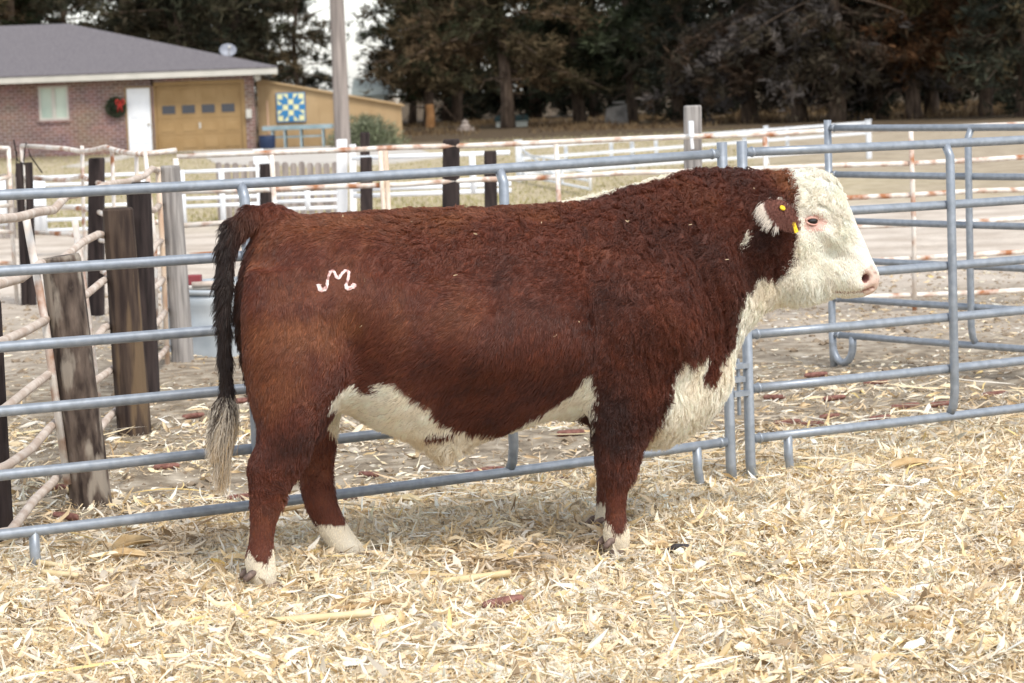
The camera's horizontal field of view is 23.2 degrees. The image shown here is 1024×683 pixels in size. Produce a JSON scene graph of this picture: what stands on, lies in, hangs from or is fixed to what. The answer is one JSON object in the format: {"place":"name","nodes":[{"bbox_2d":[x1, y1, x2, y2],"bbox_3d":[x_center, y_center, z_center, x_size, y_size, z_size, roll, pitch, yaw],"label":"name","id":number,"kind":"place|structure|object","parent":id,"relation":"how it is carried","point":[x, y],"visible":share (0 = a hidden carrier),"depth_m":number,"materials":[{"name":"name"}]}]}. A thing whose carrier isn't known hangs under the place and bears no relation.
{"place":"outdoors","nodes":[
{"label":"outdoors","id":0,"kind":"place"},
{"bbox_2d":[63,155,133,166],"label":"walkway","id":1,"kind":"structure","parent":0,"point":[107,160],"depth_m":70.03,"materials":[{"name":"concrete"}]},
{"bbox_2d":[177,144,441,166],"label":"driveway","id":2,"kind":"structure","parent":0,"point":[314,159],"depth_m":64.89,"materials":[{"name":"concrete"}]},
{"bbox_2d":[259,135,274,148],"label":"blue tub","id":3,"kind":"object","parent":2,"relation":"on","point":[266,141],"visible":0.88,"depth_m":76.64,"materials":[{"name":"blue plastic"}]},
{"bbox_2d":[262,124,333,147],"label":"work table","id":4,"kind":"object","parent":2,"relation":"on","point":[285,128],"visible":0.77,"depth_m":76.95,"materials":[{"name":"wood"}]},
{"bbox_2d":[0,128,754,229],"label":"grass","id":5,"kind":"structure","parent":0,"point":[395,199],"depth_m":42.33,"materials":[{"name":"beige plant"}]},
{"bbox_2d":[43,0,724,98],"label":"sky","id":6,"kind":"structure","parent":0,"point":[352,48],"materials":[{"name":"white"}]},
{"bbox_2d":[0,76,1023,608],"bbox_3d":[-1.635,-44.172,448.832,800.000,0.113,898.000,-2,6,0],"label":"ground","id":7,"kind":"structure","parent":0,"point":[888,242],"depth_m":19.35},
{"bbox_2d":[0,180,7,225],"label":"pipe gate","id":8,"kind":"structure","parent":7,"relation":"on","point":[2,187],"depth_m":26.93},
{"bbox_2d":[0,301,12,546],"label":"wooden post","id":9,"kind":"object","parent":7,"relation":"on","point":[6,513],"visible":0.52,"depth_m":9.55,"materials":[{"name":"brown wood"}]},
{"bbox_2d":[0,146,18,303],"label":"pipe fence","id":10,"kind":"object","parent":7,"relation":"on","point":[9,205],"visible":0.81,"depth_m":20.76,"materials":[{"name":"white paint"}]},
{"bbox_2d":[0,174,18,238],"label":"picket fence","id":11,"kind":"object","parent":7,"relation":"on","point":[7,227],"visible":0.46,"depth_m":30.99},
{"bbox_2d":[15,163,27,304],"bbox_3d":[-4.033,-0.824,20.570,0.074,1.292,0.062,-2,6,0],"label":"wooden post","id":12,"kind":"object","parent":7,"relation":"on","point":[21,232],"visible":0.56,"depth_m":20.54,"materials":[{"name":"brown wood"}]},
{"bbox_2d":[25,162,36,304],"bbox_3d":[-3.961,-0.826,20.543,0.097,1.295,0.062,-2,6,0],"label":"wooden post","id":13,"kind":"object","parent":7,"relation":"on","point":[32,298],"visible":0.49,"depth_m":20.50,"materials":[{"name":"brown wood"}]},
{"bbox_2d":[0,0,68,25],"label":"tree","id":14,"kind":"object","parent":7,"relation":"on","point":[9,18],"visible":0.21,"depth_m":111.96,"materials":[{"name":"green plant"}]},
{"bbox_2d":[19,0,108,30],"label":"tree","id":15,"kind":"object","parent":7,"relation":"on","point":[49,5],"visible":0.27,"depth_m":120.85,"materials":[{"name":"green plant"}]},
{"bbox_2d":[43,253,111,508],"bbox_3d":[-1.803,0.208,10.365,0.246,1.150,0.177,-2,6,0],"label":"wooden post","id":16,"kind":"object","parent":7,"relation":"on","point":[66,302],"visible":0.69,"depth_m":10.30,"materials":[{"name":"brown wood"}]},
{"bbox_2d":[0,166,170,528],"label":"pipe fence","id":17,"kind":"object","parent":7,"relation":"on","point":[50,375],"visible":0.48,"depth_m":10.29,"materials":[{"name":"white paint"}]},
{"bbox_2d":[33,172,144,231],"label":"pipe gate","id":18,"kind":"structure","parent":7,"relation":"on","point":[40,223],"depth_m":26.94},
{"bbox_2d":[87,157,104,315],"bbox_3d":[-3.232,-0.756,19.386,0.199,1.337,0.127,-2,6,0],"label":"wooden post","id":19,"kind":"object","parent":7,"relation":"on","point":[96,172],"visible":0.65,"depth_m":19.32,"materials":[{"name":"brown wood"}]},
{"bbox_2d":[20,143,176,342],"bbox_3d":[-3.165,-0.818,19.091,0.277,1.377,3.871,-5,6,-23],"label":"pipe fence","id":20,"kind":"object","parent":7,"relation":"on","point":[135,153],"visible":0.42,"depth_m":19.75,"materials":[{"name":"white paint"}]},
{"bbox_2d":[103,207,151,436],"bbox_3d":[-1.911,-0.045,12.420,0.188,1.244,0.168,-2,6,0],"label":"wooden post","id":21,"kind":"object","parent":7,"relation":"on","point":[128,359],"visible":0.74,"depth_m":12.35,"materials":[{"name":"brown wood"}]},
{"bbox_2d":[0,23,277,157],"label":"brick house","id":22,"kind":"structure","parent":7,"relation":"on","point":[60,84],"depth_m":77.71,"materials":[{"name":"brown"}]},
{"bbox_2d":[38,86,70,123],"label":"window","id":23,"kind":"structure","parent":22,"relation":"in","point":[53,100],"depth_m":77.65,"materials":[{"name":"white glass"}]},
{"bbox_2d":[104,96,126,118],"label":"wreath","id":24,"kind":"object","parent":22,"relation":"attached to","point":[119,103],"visible":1,"depth_m":77.47,"materials":[{"name":"green"}]},
{"bbox_2d":[124,86,153,150],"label":"door","id":25,"kind":"structure","parent":22,"relation":"in","point":[139,121],"depth_m":77.73,"materials":[{"name":"white paint"}]},
{"bbox_2d":[152,79,246,150],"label":"garage door","id":26,"kind":"structure","parent":22,"relation":"in","point":[199,116],"depth_m":77.79,"materials":[{"name":"beige paint"}]},
{"bbox_2d":[219,44,236,79],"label":"satellite dish","id":27,"kind":"object","parent":22,"relation":"on","point":[228,49],"visible":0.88,"depth_m":80.91,"materials":[{"name":"metal"}]},
{"bbox_2d":[127,182,159,391],"bbox_3d":[-2.048,-0.223,13.836,0.151,1.319,0.145,-2,6,0],"label":"wooden post","id":28,"kind":"object","parent":7,"relation":"on","point":[140,205],"visible":0.34,"depth_m":13.77,"materials":[{"name":"brown wood"}]},
{"bbox_2d":[57,0,258,58],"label":"tree","id":29,"kind":"object","parent":7,"relation":"on","point":[179,11],"visible":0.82,"depth_m":103.87,"materials":[{"name":"green plant"}]},
{"bbox_2d":[83,0,247,40],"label":"tree","id":30,"kind":"object","parent":7,"relation":"on","point":[117,27],"visible":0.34,"depth_m":106.36,"materials":[{"name":"green plant"}]},
{"bbox_2d":[153,463,179,469],"bbox_3d":[-1.575,0.569,11.377,0.120,0.030,0.030,-6,19,-5],"label":"corn cob","id":31,"kind":"object","parent":7,"relation":"on","point":[165,466],"visible":1,"depth_m":11.37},
{"bbox_2d":[160,165,193,362],"bbox_3d":[-2.113,-0.435,15.773,0.154,1.353,0.138,-2,6,0],"label":"wooden post","id":32,"kind":"object","parent":7,"relation":"on","point":[179,309],"visible":0.64,"depth_m":15.72,"materials":[{"name":"grey wood"}]},
{"bbox_2d":[160,276,238,356],"bbox_3d":[-1.389,-0.192,16.662,1.899,0.435,1.259,-2,6,0],"label":"stock tank","id":33,"kind":"object","parent":7,"relation":"on","point":[201,301],"visible":0.08,"depth_m":16.12,"materials":[{"name":"metal"}]},
{"bbox_2d":[192,281,213,287],"bbox_3d":[-1.992,-0.376,16.389,0.220,0.046,0.044,-2,6,0],"label":"water pipe","id":34,"kind":"object","parent":33,"relation":"on","point":[203,284],"visible":0.66,"depth_m":16.37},
{"bbox_2d":[160,5,271,106],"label":"tree","id":35,"kind":"object","parent":7,"relation":"on","point":[218,25],"visible":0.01,"depth_m":131.18,"materials":[{"name":"green plant"}]},
{"bbox_2d":[180,167,259,222],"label":"pipe gate","id":36,"kind":"structure","parent":7,"relation":"on","point":[222,205],"depth_m":25.95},
{"bbox_2d":[276,190,336,210],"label":"pipe gate","id":37,"kind":"structure","parent":36,"relation":"attached to","point":[307,200],"depth_m":25.96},
{"bbox_2d":[142,0,312,106],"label":"tree","id":38,"kind":"object","parent":7,"relation":"on","point":[247,44],"visible":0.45,"depth_m":108.39,"materials":[{"name":"green plant"}]},
{"bbox_2d":[171,0,301,131],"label":"tree","id":39,"kind":"object","parent":7,"relation":"on","point":[285,7],"visible":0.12,"depth_m":111.75,"materials":[{"name":"green plant"}]},
{"bbox_2d":[253,149,269,204],"bbox_3d":[-2.506,-1.387,25.200,0.166,1.117,0.040,-2,6,0],"label":"white board","id":40,"kind":"object","parent":7,"relation":"on","point":[257,160],"visible":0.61,"depth_m":25.14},
{"bbox_2d":[260,163,271,204],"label":"wooden post","id":41,"kind":"object","parent":7,"relation":"on","point":[265,197],"visible":0.18,"depth_m":23.90,"materials":[{"name":"brown wood"}]},
{"bbox_2d":[215,161,336,220],"bbox_3d":[-3.090,-2.002,32.986,1.617,0.798,0.060,-2,6,0],"label":"picket fence","id":42,"kind":"object","parent":7,"relation":"on","point":[293,172],"visible":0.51,"depth_m":32.94,"materials":[{"name":"wood"}]},
{"bbox_2d":[255,0,349,99],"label":"tree","id":43,"kind":"object","parent":7,"relation":"on","point":[313,36],"visible":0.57,"depth_m":117.16,"materials":[{"name":"green plant"}]},
{"bbox_2d":[256,79,403,146],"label":"lean to shed","id":44,"kind":"object","parent":7,"relation":"on","point":[319,106],"visible":0.62,"depth_m":78.65,"materials":[{"name":"beige"}]},
{"bbox_2d":[276,92,305,121],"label":"quilt sign","id":45,"kind":"object","parent":44,"relation":"attached to","point":[290,107],"visible":1,"depth_m":78.55,"materials":[{"name":"blue paint"}]},
{"bbox_2d":[329,0,350,147],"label":"utility pole","id":46,"kind":"object","parent":7,"relation":"on","point":[340,80],"visible":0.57,"depth_m":70.56,"materials":[{"name":"grey wood"}]},
{"bbox_2d":[336,139,347,211],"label":"wooden post","id":47,"kind":"object","parent":7,"relation":"on","point":[342,194],"visible":0.5,"depth_m":24.50,"materials":[{"name":"white paint"}]},
{"bbox_2d":[349,144,356,211],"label":"wooden post","id":48,"kind":"object","parent":7,"relation":"on","point":[353,201],"visible":0.28,"depth_m":24.32,"materials":[{"name":"white paint"}]},
{"bbox_2d":[360,132,369,155],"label":"wooden post","id":49,"kind":"object","parent":7,"relation":"on","point":[364,138],"visible":0.23,"depth_m":23.38,"materials":[{"name":"brown wood"}]},
{"bbox_2d":[360,157,372,210],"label":"wooden post","id":50,"kind":"object","parent":7,"relation":"on","point":[366,198],"visible":0.32,"depth_m":21.92,"materials":[{"name":"brown wood"}]},
{"bbox_2d":[322,112,414,147],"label":"bush","id":51,"kind":"object","parent":7,"relation":"on","point":[378,131],"visible":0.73,"depth_m":74.98,"materials":[{"name":"green plant"}]},
{"bbox_2d":[351,78,392,100],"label":"shed","id":52,"kind":"structure","parent":7,"relation":"on","point":[376,92],"depth_m":112.00,"materials":[{"name":"grey metal"}]},
{"bbox_2d":[345,0,452,123],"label":"tree","id":53,"kind":"object","parent":7,"relation":"on","point":[412,117],"visible":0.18,"depth_m":120.29,"materials":[{"name":"green plant"}]},
{"bbox_2d":[353,0,487,126],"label":"tree","id":54,"kind":"object","parent":7,"relation":"on","point":[426,79],"visible":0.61,"depth_m":110.28,"materials":[{"name":"green plant"}]},
{"bbox_2d":[425,104,434,127],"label":"tree stump","id":55,"kind":"object","parent":7,"relation":"on","point":[430,117],"visible":0.79,"depth_m":107.40,"materials":[{"name":"beige wood"}]},
{"bbox_2d":[352,150,511,197],"bbox_3d":[-0.717,-1.492,22.261,1.413,0.378,0.060,-2,6,0],"label":"cross rail fence","id":56,"kind":"object","parent":7,"relation":"on","point":[473,186],"visible":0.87,"depth_m":22.25,"materials":[{"name":"wood"}]},
{"bbox_2d":[384,0,498,120],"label":"tree","id":57,"kind":"object","parent":7,"relation":"on","point":[473,101],"visible":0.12,"depth_m":126.64,"materials":[{"name":"green plant"}]},
{"bbox_2d":[370,0,520,123],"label":"tree","id":58,"kind":"object","parent":7,"relation":"on","point":[457,106],"visible":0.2,"depth_m":115.07,"materials":[{"name":"green plant"}]},
{"bbox_2d":[442,139,459,207],"bbox_3d":[-0.419,-0.661,16.999,0.181,1.427,0.125,-2,6,0],"label":"wooden post","id":59,"kind":"object","parent":7,"relation":"on","point":[451,190],"visible":0.38,"depth_m":16.90,"materials":[{"name":"brown wood"}]},
{"bbox_2d":[434,0,528,119],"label":"tree","id":60,"kind":"object","parent":7,"relation":"on","point":[496,96],"visible":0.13,"depth_m":128.88,"materials":[{"name":"green plant"}]},
{"bbox_2d":[484,150,496,206],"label":"wooden post","id":61,"kind":"object","parent":7,"relation":"on","point":[490,191],"visible":0.34,"depth_m":19.43,"materials":[{"name":"brown wood"}]},
{"bbox_2d":[369,0,622,127],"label":"tree","id":62,"kind":"object","parent":7,"relation":"on","point":[522,47],"visible":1,"depth_m":98.36,"materials":[{"name":"green plant"}]},
{"bbox_2d":[0,374,1023,682],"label":"straw bedding","id":63,"kind":"object","parent":7,"relation":"on","point":[938,540],"visible":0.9,"depth_m":8.28,"materials":[{"name":"plant"}]},
{"bbox_2d":[40,569,79,578],"bbox_3d":[-1.554,0.798,8.581,0.151,0.025,0.023,1,6,25],"label":"corn stalk","id":64,"kind":"object","parent":63,"relation":"on","point":[58,572],"visible":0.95,"depth_m":8.57,"materials":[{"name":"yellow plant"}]},
{"bbox_2d":[52,511,78,520],"bbox_3d":[-1.812,0.708,10.129,0.132,0.033,0.033,5,-35,30],"label":"corn cob","id":65,"kind":"object","parent":63,"relation":"on","point":[70,516],"visible":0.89,"depth_m":10.11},
{"bbox_2d":[105,548,146,560],"bbox_3d":[-1.386,0.765,8.926,0.162,0.049,0.049,-2,6,0],"label":"corn husk","id":66,"kind":"object","parent":63,"relation":"on","point":[127,551],"visible":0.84,"depth_m":8.93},
{"bbox_2d":[111,534,153,550],"bbox_3d":[-1.386,0.744,9.096,0.169,0.071,0.068,-4,6,-19],"label":"corn husk","id":67,"kind":"object","parent":63,"relation":"on","point":[133,539],"visible":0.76,"depth_m":9.11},
{"bbox_2d":[242,609,371,624],"bbox_3d":[-0.635,0.856,7.721,0.401,0.039,0.030,-2,6,-1],"label":"corn stalk","id":68,"kind":"object","parent":63,"relation":"on","point":[333,615],"visible":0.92,"depth_m":7.71,"materials":[{"name":"beige plant"}]},
{"bbox_2d":[332,599,391,610],"bbox_3d":[-0.482,0.844,7.978,0.201,0.023,0.019,-4,6,-20],"label":"corn stalk","id":69,"kind":"object","parent":63,"relation":"on","point":[384,602],"visible":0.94,"depth_m":7.98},
{"bbox_2d":[0,142,745,566],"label":"tube panel","id":70,"kind":"object","parent":63,"relation":"on","point":[512,468],"visible":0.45,"depth_m":9.09,"materials":[{"name":"metal"}]},
{"bbox_2d":[369,614,398,629],"bbox_3d":[-0.390,0.876,7.679,0.058,0.061,0.118,3,8,41],"label":"corn husk","id":71,"kind":"object","parent":63,"relation":"on","point":[379,619],"visible":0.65,"depth_m":7.69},
{"bbox_2d":[438,569,511,583],"bbox_3d":[-0.130,0.797,8.431,0.261,0.033,0.028,-4,6,-14],"label":"corn stalk","id":72,"kind":"object","parent":63,"relation":"on","point":[503,573],"visible":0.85,"depth_m":8.43,"materials":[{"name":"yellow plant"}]},
{"bbox_2d":[482,594,523,608],"bbox_3d":[-0.027,0.827,7.915,0.150,0.037,0.037,-9,8,-31],"label":"corn cob","id":73,"kind":"object","parent":63,"relation":"on","point":[506,599],"visible":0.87,"depth_m":7.90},
{"bbox_2d":[203,165,879,589],"bbox_3d":[0.145,0.104,8.831,2.375,1.356,0.755,-4,6,-17],"label":"bull","id":74,"kind":"object","parent":63,"relation":"on","point":[383,321],"visible":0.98,"depth_m":8.52,"materials":[{"name":"brown"}]},
{"bbox_2d":[818,587,888,598],"bbox_3d":[1.061,0.785,7.741,0.222,0.034,0.030,-2,6,-3],"label":"corn stalk","id":75,"kind":"object","parent":63,"relation":"on","point":[850,592],"visible":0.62,"depth_m":7.73,"materials":[{"name":"beige plant"}]},
{"bbox_2d":[837,621,936,630],"bbox_3d":[1.094,0.832,7.298,0.301,0.033,0.027,1,7,28],"label":"corn stalk","id":76,"kind":"object","parent":63,"relation":"on","point":[931,626],"visible":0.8,"depth_m":7.26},
{"bbox_2d":[885,457,931,472],"bbox_3d":[1.635,0.511,10.267,0.200,0.063,0.058,-4,6,-13],"label":"corn husk","id":77,"kind":"object","parent":63,"relation":"on","point":[900,462],"visible":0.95,"depth_m":10.28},
{"bbox_2d":[974,637,999,655],"bbox_3d":[1.358,0.869,7.088,0.100,0.054,0.058,-6,7,-32],"label":"corn husk","id":78,"kind":"object","parent":63,"relation":"on","point":[992,640],"visible":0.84,"depth_m":7.10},
{"bbox_2d":[0,266,1023,544],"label":"dirt clods","id":79,"kind":"object","parent":7,"relation":"on","point":[382,448],"visible":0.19,"depth_m":13.61,"materials":[{"name":"soil"}]},
{"bbox_2d":[3,255,1023,544],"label":"straw litter","id":80,"kind":"object","parent":7,"relation":"on","point":[587,439],"visible":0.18,"depth_m":13.78,"materials":[{"name":"plant"}]},
{"bbox_2d":[466,0,569,117],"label":"tree","id":81,"kind":"object","parent":7,"relation":"on","point":[535,107],"visible":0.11,"depth_m":127.21,"materials":[{"name":"green plant"}]},
{"bbox_2d":[521,149,591,190],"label":"pipe gate","id":82,"kind":"structure","parent":7,"relation":"on","point":[550,172],"depth_m":39.27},
{"bbox_2d":[484,0,652,123],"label":"tree","id":83,"kind":"object","parent":7,"relation":"on","point":[578,110],"visible":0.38,"depth_m":101.94,"materials":[{"name":"green plant"}]},
{"bbox_2d":[557,429,584,436],"bbox_3d":[0.279,0.432,11.824,0.132,0.032,0.033,-5,-16,0],"label":"corn cob","id":84,"kind":"object","parent":7,"relation":"on","point":[570,431],"visible":0.9,"depth_m":11.81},
{"bbox_2d":[541,0,616,116],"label":"tree","id":85,"kind":"object","parent":7,"relation":"on","point":[592,107],"visible":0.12,"depth_m":125.14,"materials":[{"name":"green plant"}]},
{"bbox_2d":[173,122,1023,318],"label":"pipe fence","id":86,"kind":"object","parent":7,"relation":"on","point":[386,186],"visible":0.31,"depth_m":17.00,"materials":[{"name":"white paint"}]},
{"bbox_2d":[688,121,693,148],"bbox_3d":[1.221,-1.406,16.996,0.036,0.191,0.032,-2,6,0],"label":"gate latch","id":87,"kind":"object","parent":86,"relation":"attached to","point":[691,129],"visible":1,"depth_m":16.98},
{"bbox_2d":[604,101,627,123],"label":"concrete block","id":88,"kind":"structure","parent":7,"relation":"on","point":[618,113],"depth_m":98.65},
{"bbox_2d":[561,0,673,122],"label":"tree","id":89,"kind":"object","parent":7,"relation":"on","point":[627,13],"visible":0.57,"depth_m":99.32,"materials":[{"name":"green plant"}]},
{"bbox_2d":[585,4,698,114],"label":"tree","id":90,"kind":"object","parent":7,"relation":"on","point":[609,98],"visible":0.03,"depth_m":121.18,"materials":[{"name":"green plant"}]},
{"bbox_2d":[598,0,740,122],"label":"tree","id":91,"kind":"object","parent":7,"relation":"on","point":[658,22],"visible":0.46,"depth_m":96.98,"materials":[{"name":"green plant"}]},
{"bbox_2d":[603,0,758,113],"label":"tree","id":92,"kind":"object","parent":7,"relation":"on","point":[721,7],"visible":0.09,"depth_m":115.69,"materials":[{"name":"green plant"}]},
{"bbox_2d":[514,119,871,175],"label":"board fence","id":93,"kind":"object","parent":7,"relation":"on","point":[610,151],"visible":0.53,"depth_m":45.39,"materials":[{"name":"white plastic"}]},
{"bbox_2d":[684,105,701,168],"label":"wooden post","id":94,"kind":"object","parent":7,"relation":"on","point":[693,113],"visible":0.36,"depth_m":17.14,"materials":[{"name":"grey wood"}]},
{"bbox_2d":[402,97,1013,136],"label":"dry undergrowth","id":95,"kind":"object","parent":7,"relation":"on","point":[590,125],"visible":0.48,"depth_m":93.50,"materials":[{"name":"brown plant"}]},
{"bbox_2d":[634,0,865,123],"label":"tree","id":96,"kind":"object","parent":7,"relation":"on","point":[687,87],"visible":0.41,"depth_m":91.41,"materials":[{"name":"green plant"}]},
{"bbox_2d":[717,1,818,112],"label":"tree","id":97,"kind":"object","parent":7,"relation":"on","point":[764,100],"visible":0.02,"depth_m":113.39,"materials":[{"name":"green plant"}]},
{"bbox_2d":[713,0,863,121],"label":"tree","id":98,"kind":"object","parent":7,"relation":"on","point":[780,83],"visible":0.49,"depth_m":87.61,"materials":[{"name":"green plant"}]},
{"bbox_2d":[682,0,963,121],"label":"tree","id":99,"kind":"object","parent":7,"relation":"on","point":[805,26],"visible":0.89,"depth_m":87.17,"materials":[{"name":"green plant"}]},
{"bbox_2d":[795,0,956,119],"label":"tree","id":100,"kind":"object","parent":7,"relation":"on","point":[883,110],"visible":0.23,"depth_m":89.16,"materials":[{"name":"green plant"}]},
{"bbox_2d":[734,135,1023,479],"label":"tube panel","id":101,"kind":"object","parent":7,"relation":"on","point":[952,265],"visible":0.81,"depth_m":10.72,"materials":[{"name":"metal"}]},
{"bbox_2d":[818,0,1017,118],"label":"tree","id":102,"kind":"object","parent":7,"relation":"on","point":[913,107],"visible":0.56,"depth_m":86.53,"materials":[{"name":"green plant"}]},
{"bbox_2d":[824,120,1023,366],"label":"tube panel","id":103,"kind":"object","parent":7,"relation":"on","point":[968,176],"visible":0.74,"depth_m":13.82,"materials":[{"name":"metal"}]},
{"bbox_2d":[888,0,967,114],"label":"tree","id":104,"kind":"object","parent":7,"relation":"on","point":[931,101],"visible":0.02,"depth_m":92.36,"materials":[{"name":"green plant"}]},
{"bbox_2d":[885,69,978,108],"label":"tree","id":105,"kind":"object","parent":7,"relation":"on","point":[945,101],"visible":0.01,"depth_m":107.20,"materials":[{"name":"green plant"}]},
{"bbox_2d":[872,0,1019,115],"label":"tree","id":106,"kind":"object","parent":7,"relation":"on","point":[936,19],"visible":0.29,"depth_m":86.25,"materials":[{"name":"green plant"}]},
{"bbox_2d":[920,0,1023,116],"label":"tree","id":107,"kind":"object","parent":7,"relation":"on","point":[989,68],"visible":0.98,"depth_m":83.19,"materials":[{"name":"green plant"}]},
{"bbox_2d":[938,28,1017,107],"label":"tree","id":108,"kind":"object","parent":7,"relation":"on","point":[1008,93],"visible":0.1,"depth_m":104.56,"materials":[{"name":"green plant"}]},
{"bbox_2d":[494,114,529,126],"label":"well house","id":109,"kind":"structure","parent":0,"point":[520,121],"depth_m":101.64,"materials":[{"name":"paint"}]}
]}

